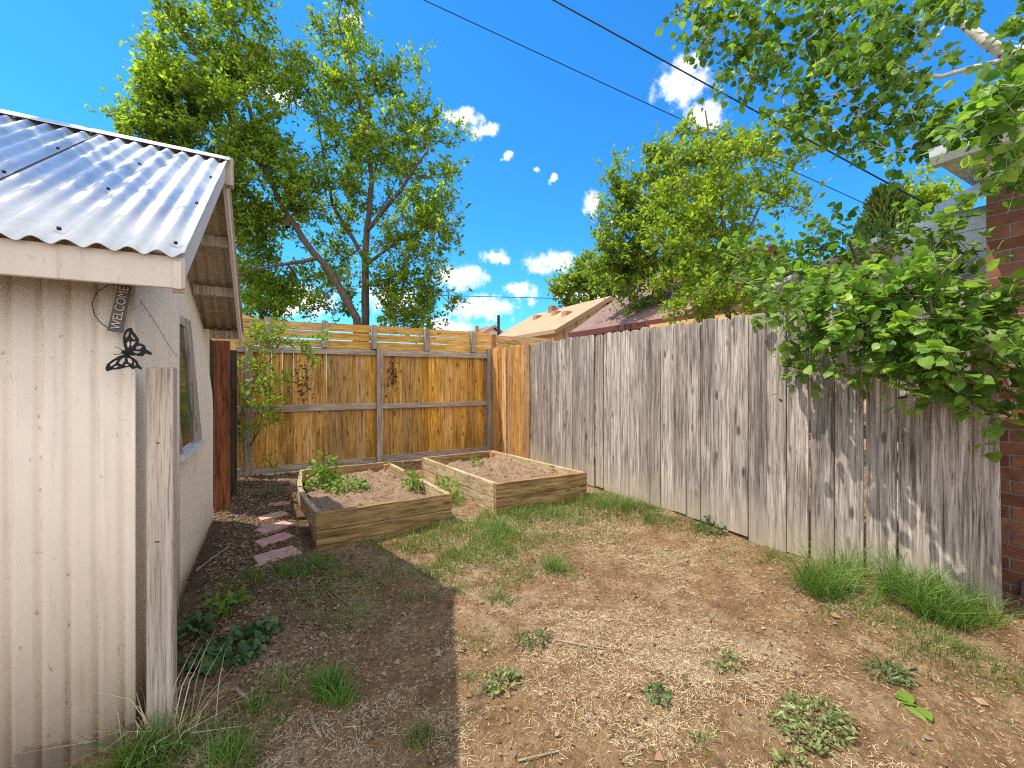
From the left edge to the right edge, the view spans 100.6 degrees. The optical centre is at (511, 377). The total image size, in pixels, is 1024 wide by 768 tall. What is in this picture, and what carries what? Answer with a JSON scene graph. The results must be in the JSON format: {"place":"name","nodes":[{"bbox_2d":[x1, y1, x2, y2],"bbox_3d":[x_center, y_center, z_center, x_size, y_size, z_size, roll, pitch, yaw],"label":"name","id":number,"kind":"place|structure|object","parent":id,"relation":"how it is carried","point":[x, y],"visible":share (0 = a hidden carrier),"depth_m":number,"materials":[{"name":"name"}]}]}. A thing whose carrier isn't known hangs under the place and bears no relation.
{"place":"outdoors","nodes":[
{"label":"outdoors","id":0,"kind":"place"},
{"bbox_2d":[334,292,559,298],"bbox_3d":[0.716,-5.348,28.000,24.034,0.218,0.042,0,0,-10],"label":"overhead cable","id":1,"kind":"object","parent":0,"point":[488,296],"visible":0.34,"depth_m":27.62,"materials":[{"name":"black rubber"}]},
{"bbox_2d":[0,0,1023,376],"label":"sky","id":2,"kind":"structure","parent":0,"point":[540,124],"materials":[{"name":"blue"}]},
{"bbox_2d":[66,380,1023,767],"bbox_3d":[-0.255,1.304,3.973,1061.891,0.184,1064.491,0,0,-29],"label":"ground","id":3,"kind":"structure","parent":0,"point":[916,728],"depth_m":2.03,"materials":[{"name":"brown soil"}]},
{"bbox_2d":[0,109,243,767],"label":"shed","id":4,"kind":"structure","parent":3,"relation":"on","point":[87,214],"depth_m":1.54,"materials":[{"name":"beige paint"}]},
{"bbox_2d":[92,284,131,332],"bbox_3d":[-1.435,-0.261,1.535,0.108,0.198,0.056,0,0,-10],"label":"welcome sign","id":5,"kind":"object","parent":4,"relation":"hanging from","point":[119,311],"visible":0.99,"depth_m":1.53,"materials":[{"name":"grey metal"}]},
{"bbox_2d":[105,328,151,370],"bbox_3d":[-1.362,-0.101,1.510,0.126,0.157,0.014,0,0,-29],"label":"butterfly ornament","id":6,"kind":"object","parent":4,"relation":"attached to","point":[127,352],"visible":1,"depth_m":1.51,"materials":[{"name":"black metal"}]},
{"bbox_2d":[180,315,204,461],"bbox_3d":[-2.130,0.035,2.764,0.127,0.890,0.780,0,0,-29],"label":"window","id":7,"kind":"structure","parent":4,"relation":"in","point":[190,423],"depth_m":2.87,"materials":[{"name":"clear glass"}]},
{"bbox_2d":[19,627,263,767],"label":"dry grass clump","id":8,"kind":"object","parent":3,"relation":"on","point":[144,720],"visible":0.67,"depth_m":1.61,"materials":[{"name":"plant"}]},
{"bbox_2d":[53,683,236,767],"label":"grass clump","id":9,"kind":"object","parent":3,"relation":"on","point":[145,744],"visible":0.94,"depth_m":1.52,"materials":[{"name":"green plant"}]},
{"bbox_2d":[146,367,176,735],"bbox_3d":[-1.377,0.664,1.672,0.083,1.412,0.085,0,0,-29],"label":"wooden post","id":10,"kind":"object","parent":3,"relation":"on","point":[161,530],"visible":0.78,"depth_m":1.64,"materials":[{"name":"grey wood"}]},
{"bbox_2d":[177,609,217,646],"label":"weed","id":11,"kind":"object","parent":3,"relation":"on","point":[206,626],"visible":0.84,"depth_m":2.23,"materials":[{"name":"green plant"}]},
{"bbox_2d":[195,547,227,571],"bbox_3d":[-2.171,1.307,3.089,0.017,0.018,0.411,0,0,-7],"label":"stick","id":12,"kind":"object","parent":3,"relation":"on","point":[202,565],"visible":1,"depth_m":3.02,"materials":[{"name":"grey wood"}]},
{"bbox_2d":[210,339,213,490],"bbox_3d":[-3.432,0.460,4.901,0.060,1.780,1.500,0,0,-29],"label":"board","id":13,"kind":"object","parent":3,"relation":"on","point":[212,362],"visible":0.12,"depth_m":4.83,"materials":[{"name":"brown wood"}]},
{"bbox_2d":[214,340,229,510],"bbox_3d":[-2.869,0.500,4.207,0.130,1.740,0.040,0,0,-29],"label":"upright board","id":14,"kind":"object","parent":3,"relation":"on","point":[221,425],"visible":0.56,"depth_m":4.19,"materials":[{"name":"brown wood"}]},
{"bbox_2d":[84,0,360,341],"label":"leaning tree","id":15,"kind":"object","parent":3,"relation":"on","point":[165,84],"visible":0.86,"depth_m":10.56,"materials":[{"name":"green plant"}]},
{"bbox_2d":[177,625,270,680],"bbox_3d":[-1.413,1.330,2.084,0.408,0.129,0.333,0,0,-29],"label":"ground ivy","id":16,"kind":"object","parent":3,"relation":"on","point":[252,642],"visible":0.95,"depth_m":2.05,"materials":[{"name":"green plant"}]},
{"bbox_2d":[200,582,253,618],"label":"weed","id":17,"kind":"object","parent":3,"relation":"on","point":[221,603],"visible":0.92,"depth_m":2.43,"materials":[{"name":"green plant"}]},
{"bbox_2d":[166,689,289,767],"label":"grass clump","id":18,"kind":"object","parent":3,"relation":"on","point":[227,746],"visible":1,"depth_m":1.51,"materials":[{"name":"green plant"}]},
{"bbox_2d":[230,350,236,496],"bbox_3d":[-3.108,0.530,4.703,0.110,1.680,0.040,0,0,-29],"label":"upright board","id":19,"kind":"object","parent":3,"relation":"on","point":[233,422],"visible":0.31,"depth_m":4.70,"materials":[{"name":"brown wood"}]},
{"bbox_2d":[210,314,263,349],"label":"garage","id":20,"kind":"structure","parent":3,"relation":"on","point":[232,342],"depth_m":7.99,"materials":[{"name":"yellow wood"}]},
{"bbox_2d":[234,686,250,700],"bbox_3d":[-1.146,1.340,1.804,0.120,0.018,0.018,0,0,34],"label":"stick","id":21,"kind":"object","parent":3,"relation":"on","point":[240,692],"visible":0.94,"depth_m":1.80,"materials":[{"name":"grey wood"}]},
{"bbox_2d":[240,615,286,640],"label":"ground ivy","id":22,"kind":"object","parent":3,"relation":"on","point":[274,623],"visible":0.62,"depth_m":2.26,"materials":[{"name":"green plant"}]},
{"bbox_2d":[251,487,283,499],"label":"weed","id":23,"kind":"object","parent":3,"relation":"on","point":[273,490],"visible":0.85,"depth_m":4.79,"materials":[{"name":"green plant"}]},
{"bbox_2d":[258,511,288,520],"bbox_3d":[-2.355,1.370,4.179,0.149,0.045,0.259,0,0,38],"label":"paver","id":24,"kind":"object","parent":3,"relation":"on","point":[276,515],"visible":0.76,"depth_m":4.17,"materials":[{"name":"pink stone"}]},
{"bbox_2d":[255,521,293,534],"bbox_3d":[-2.144,1.357,3.820,0.159,0.045,0.289,0,0,29],"label":"paver","id":25,"kind":"object","parent":3,"relation":"on","point":[273,528],"visible":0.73,"depth_m":3.79,"materials":[{"name":"pink stone"}]},
{"bbox_2d":[255,532,293,547],"bbox_3d":[-1.965,1.343,3.501,0.149,0.045,0.269,0,0,32],"label":"paver","id":26,"kind":"object","parent":3,"relation":"on","point":[266,541],"visible":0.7,"depth_m":3.48,"materials":[{"name":"pink stone"}]},
{"bbox_2d":[253,545,301,565],"bbox_3d":[-1.757,1.335,3.167,0.199,0.045,0.300,0,0,41],"label":"paver","id":27,"kind":"object","parent":3,"relation":"on","point":[262,558],"visible":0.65,"depth_m":3.16,"materials":[{"name":"pink stone"}]},
{"bbox_2d":[269,501,290,505],"bbox_3d":[-2.498,1.367,4.546,0.138,0.045,0.200,0,0,40],"label":"paver","id":28,"kind":"object","parent":3,"relation":"on","point":[278,503],"visible":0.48,"depth_m":4.55,"materials":[{"name":"pink stone"}]},
{"bbox_2d":[237,310,331,475],"bbox_3d":[-3.248,0.250,5.877,1.274,2.263,1.938,0,0,-29],"label":"scrubby bush","id":29,"kind":"object","parent":3,"relation":"on","point":[257,334],"visible":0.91,"depth_m":5.39,"materials":[{"name":"green plant"}]},
{"bbox_2d":[238,254,361,415],"bbox_3d":[-7.881,-1.602,14.956,5.063,5.939,2.335,0,0,5],"label":"bushy tree","id":30,"kind":"object","parent":3,"relation":"on","point":[312,295],"visible":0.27,"depth_m":14.92,"materials":[{"name":"green plant"}]},
{"bbox_2d":[265,546,343,586],"bbox_3d":[-1.435,1.302,2.993,0.436,0.145,0.578,0,0,38],"label":"grass clump","id":31,"kind":"object","parent":3,"relation":"on","point":[297,571],"visible":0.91,"depth_m":2.95,"materials":[{"name":"green plant"}]},
{"bbox_2d":[310,714,322,738],"bbox_3d":[-0.763,1.356,1.650,0.022,0.025,0.153,0,0,-37],"label":"stick","id":32,"kind":"object","parent":3,"relation":"on","point":[314,726],"visible":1,"depth_m":1.64,"materials":[{"name":"grey wood"}]},
{"bbox_2d":[294,646,375,707],"bbox_3d":[-0.783,1.298,1.837,0.360,0.161,0.416,0,0,-29],"label":"grass clump","id":33,"kind":"object","parent":3,"relation":"on","point":[332,678],"visible":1,"depth_m":1.82,"materials":[{"name":"green plant"}]},
{"bbox_2d":[235,317,489,476],"bbox_3d":[-2.042,0.270,6.604,3.814,2.220,0.105,0,0,-29],"label":"back fence","id":34,"kind":"object","parent":3,"relation":"on","point":[434,404],"visible":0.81,"depth_m":6.53,"materials":[{"name":"brown wood"}]},
{"bbox_2d":[288,357,313,403],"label":"dried vine","id":35,"kind":"object","parent":34,"relation":"hanging from","point":[301,384],"visible":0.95,"depth_m":6.08,"materials":[{"name":"brown plant"}]},
{"bbox_2d":[385,350,401,397],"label":"dried vine","id":36,"kind":"object","parent":34,"relation":"hanging from","point":[392,374],"visible":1,"depth_m":6.70,"materials":[{"name":"brown plant"}]},
{"bbox_2d":[297,462,451,550],"bbox_3d":[-1.529,1.227,4.405,1.230,0.327,1.852,0,0,-29],"label":"raised bed","id":37,"kind":"object","parent":3,"relation":"on","point":[384,503],"visible":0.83,"depth_m":3.79,"materials":[{"name":"wood"}]},
{"bbox_2d":[301,450,343,490],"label":"bed plant","id":38,"kind":"object","parent":37,"relation":"on","point":[324,476],"visible":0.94,"depth_m":4.46,"materials":[{"name":"green plant"}]},
{"bbox_2d":[322,473,368,492],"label":"bed plant","id":39,"kind":"object","parent":37,"relation":"on","point":[361,482],"visible":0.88,"depth_m":4.32,"materials":[{"name":"green plant"}]},
{"bbox_2d":[400,466,421,489],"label":"bed plant","id":40,"kind":"object","parent":37,"relation":"on","point":[414,483],"visible":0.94,"depth_m":4.35,"materials":[{"name":"green plant"}]},
{"bbox_2d":[295,0,476,343],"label":"upright tree","id":41,"kind":"object","parent":3,"relation":"on","point":[360,139],"visible":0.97,"depth_m":11.37,"materials":[{"name":"green plant"}]},
{"bbox_2d":[434,474,461,498],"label":"weed","id":42,"kind":"object","parent":3,"relation":"on","point":[447,486],"visible":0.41,"depth_m":4.66,"materials":[{"name":"green plant"}]},
{"bbox_2d":[447,325,503,352],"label":"house","id":43,"kind":"structure","parent":3,"relation":"on","point":[492,329],"depth_m":38.42,"materials":[{"name":"white paint"}]},
{"bbox_2d":[474,513,522,543],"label":"grass clump","id":44,"kind":"object","parent":3,"relation":"on","point":[505,528],"visible":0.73,"depth_m":3.56,"materials":[{"name":"green plant"}]},
{"bbox_2d":[478,662,522,696],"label":"weed","id":45,"kind":"object","parent":3,"relation":"on","point":[511,672],"visible":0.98,"depth_m":1.90,"materials":[{"name":"green plant"}]},
{"bbox_2d":[422,450,586,514],"bbox_3d":[-0.181,1.222,5.196,1.128,0.337,1.924,0,0,-36],"label":"raised bed","id":46,"kind":"object","parent":3,"relation":"on","point":[497,479],"visible":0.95,"depth_m":4.75,"materials":[{"name":"wood"}]},
{"bbox_2d":[471,456,483,466],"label":"bed plant","id":47,"kind":"object","parent":46,"relation":"on","point":[472,460],"visible":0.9,"depth_m":5.56,"materials":[{"name":"green plant"}]},
{"bbox_2d":[490,334,556,348],"bbox_3d":[0.234,0.285,7.964,1.400,2.130,0.110,0,0,-29],"label":"slat fence","id":48,"kind":"object","parent":3,"relation":"on","point":[506,340],"visible":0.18,"depth_m":7.87,"materials":[{"name":"brown wood"}]},
{"bbox_2d":[115,460,946,767],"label":"leaf litter","id":49,"kind":"object","parent":3,"relation":"on","point":[269,608],"visible":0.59,"depth_m":2.42,"materials":[{"name":"brown plant"}]},
{"bbox_2d":[519,627,552,652],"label":"weed","id":50,"kind":"object","parent":3,"relation":"on","point":[534,640],"visible":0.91,"depth_m":2.18,"materials":[{"name":"green plant"}]},
{"bbox_2d":[518,750,559,761],"bbox_3d":[0.100,1.369,1.541,0.161,0.013,0.011,0,0,-14],"label":"stick","id":51,"kind":"object","parent":3,"relation":"on","point":[530,757],"visible":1,"depth_m":1.53,"materials":[{"name":"beige wood"}]},
{"bbox_2d":[497,296,614,344],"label":"house","id":52,"kind":"structure","parent":3,"relation":"on","point":[558,324],"depth_m":22.12,"materials":[{"name":"beige paint"}]},
{"bbox_2d":[533,546,582,580],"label":"grass clump","id":53,"kind":"object","parent":3,"relation":"on","point":[550,564],"visible":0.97,"depth_m":3.00,"materials":[{"name":"green plant"}]},
{"bbox_2d":[556,639,603,648],"bbox_3d":[0.339,1.340,2.138,0.242,0.017,0.019,0,0,18],"label":"stick","id":54,"kind":"object","parent":3,"relation":"on","point":[564,641],"visible":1,"depth_m":2.13,"materials":[{"name":"beige wood"}]},
{"bbox_2d":[171,460,1023,767],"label":"soil clods","id":55,"kind":"object","parent":3,"relation":"on","point":[659,754],"visible":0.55,"depth_m":2.17,"materials":[{"name":"brown soil"}]},
{"bbox_2d":[545,248,650,309],"bbox_3d":[5.833,-3.522,25.895,7.758,9.912,4.185,0,0,-3],"label":"round tree","id":56,"kind":"object","parent":3,"relation":"on","point":[574,280],"visible":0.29,"depth_m":25.62,"materials":[{"name":"green plant"}]},
{"bbox_2d":[198,460,1023,767],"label":"grass","id":57,"kind":"structure","parent":3,"relation":"on","point":[548,514],"depth_m":2.84,"materials":[{"name":"green plant"}]},
{"bbox_2d":[591,493,636,510],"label":"grass clump","id":58,"kind":"object","parent":3,"relation":"on","point":[614,500],"visible":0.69,"depth_m":4.33,"materials":[{"name":"green plant"}]},
{"bbox_2d":[639,677,673,706],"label":"weed","id":59,"kind":"object","parent":3,"relation":"on","point":[657,686],"visible":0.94,"depth_m":1.77,"materials":[{"name":"green plant"}]},
{"bbox_2d":[579,120,763,317],"bbox_3d":[5.015,-3.475,13.562,5.700,9.749,3.620,0,0,13],"label":"tree","id":60,"kind":"object","parent":3,"relation":"on","point":[631,259],"visible":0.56,"depth_m":13.26,"materials":[{"name":"green plant"}]},
{"bbox_2d":[568,244,810,413],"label":"house","id":61,"kind":"structure","parent":3,"relation":"on","point":[613,320],"depth_m":13.87,"materials":[{"name":"brown"}]},
{"bbox_2d":[692,514,727,534],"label":"weed","id":62,"kind":"object","parent":3,"relation":"on","point":[701,524],"visible":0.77,"depth_m":3.60,"materials":[{"name":"green plant"}]},
{"bbox_2d":[709,647,744,672],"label":"weed","id":63,"kind":"object","parent":3,"relation":"on","point":[728,663],"visible":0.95,"depth_m":2.00,"materials":[{"name":"green plant"}]},
{"bbox_2d":[630,100,835,327],"bbox_3d":[3.561,-1.588,7.022,2.742,5.928,2.389,0,0,-29],"label":"yellow green tree","id":64,"kind":"object","parent":3,"relation":"on","point":[699,209],"visible":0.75,"depth_m":6.95,"materials":[{"name":"green plant"}]},
{"bbox_2d":[486,287,1002,611],"bbox_3d":[1.116,0.436,4.903,0.220,1.928,6.090,0,0,-29],"label":"picket fence","id":65,"kind":"object","parent":3,"relation":"on","point":[694,420],"visible":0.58,"depth_m":3.33,"materials":[{"name":"grey wood"}]},
{"bbox_2d":[769,745,812,767],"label":"weed","id":66,"kind":"object","parent":3,"relation":"on","point":[776,756],"visible":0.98,"depth_m":1.50,"materials":[{"name":"green plant"}]},
{"bbox_2d":[766,688,861,758],"bbox_3d":[1.181,1.339,1.671,0.336,0.102,0.298,0,0,-29],"label":"weed","id":67,"kind":"object","parent":3,"relation":"on","point":[795,723],"visible":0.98,"depth_m":1.64,"materials":[{"name":"green plant"}]},
{"bbox_2d":[734,525,914,608],"bbox_3d":[1.944,1.126,2.547,1.021,0.420,0.890,0,0,11],"label":"grass clump","id":68,"kind":"object","parent":3,"relation":"on","point":[816,580],"visible":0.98,"depth_m":2.56,"materials":[{"name":"green plant"}]},
{"bbox_2d":[655,0,1023,209],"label":"aspen tree","id":69,"kind":"object","parent":3,"relation":"on","point":[988,114],"visible":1,"depth_m":2.87,"materials":[{"name":"green plant"}]},
{"bbox_2d":[707,199,1023,549],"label":"aspen shrub","id":70,"kind":"object","parent":3,"relation":"on","point":[943,336],"visible":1,"depth_m":2.32,"materials":[{"name":"green plant"}]},
{"bbox_2d":[849,180,922,400],"bbox_3d":[8.827,-1.633,9.978,2.166,5.966,2.177,0,0,-29],"label":"juniper","id":71,"kind":"object","parent":3,"relation":"on","point":[881,198],"visible":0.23,"depth_m":9.74,"materials":[{"name":"green plant"}]},
{"bbox_2d":[857,653,917,687],"bbox_3d":[1.678,1.308,1.909,0.258,0.100,0.199,0,0,-29],"label":"weed","id":72,"kind":"object","parent":3,"relation":"on","point":[895,668],"visible":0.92,"depth_m":1.89,"materials":[{"name":"green plant"}]},
{"bbox_2d":[763,118,1023,596],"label":"brick house","id":73,"kind":"structure","parent":3,"relation":"on","point":[1008,229],"depth_m":2.50,"materials":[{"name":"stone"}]},
{"bbox_2d":[424,0,900,219],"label":"overhead cable","id":74,"kind":"object","parent":73,"relation":"attached to","point":[632,96],"visible":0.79,"depth_m":8.43,"materials":[{"name":"black rubber"}]},
{"bbox_2d":[552,0,926,203],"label":"overhead cable","id":75,"kind":"object","parent":73,"relation":"attached to","point":[785,127],"visible":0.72,"depth_m":5.47,"materials":[{"name":"black rubber"}]},
{"bbox_2d":[891,690,932,723],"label":"fallen leaf","id":76,"kind":"object","parent":3,"relation":"on","point":[918,711],"visible":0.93,"depth_m":1.70,"materials":[{"name":"green plant"}]},
{"bbox_2d":[835,527,1008,626],"bbox_3d":[2.183,1.109,2.393,0.796,0.394,0.919,0,0,-29],"label":"grass clump","id":77,"kind":"object","parent":3,"relation":"on","point":[901,580],"visible":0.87,"depth_m":2.35,"materials":[{"name":"green plant"}]},
{"bbox_2d":[896,162,985,219],"bbox_3d":[11.963,-2.544,12.540,2.936,7.855,2.203,0,0,22],"label":"pale tree","id":78,"kind":"object","parent":3,"relation":"on","point":[937,193],"visible":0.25,"depth_m":12.18,"materials":[{"name":"green plant"}]},
{"bbox_2d":[877,554,1023,634],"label":"grass clump","id":79,"kind":"object","parent":3,"relation":"on","point":[963,617],"visible":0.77,"depth_m":2.20,"materials":[{"name":"green plant"}]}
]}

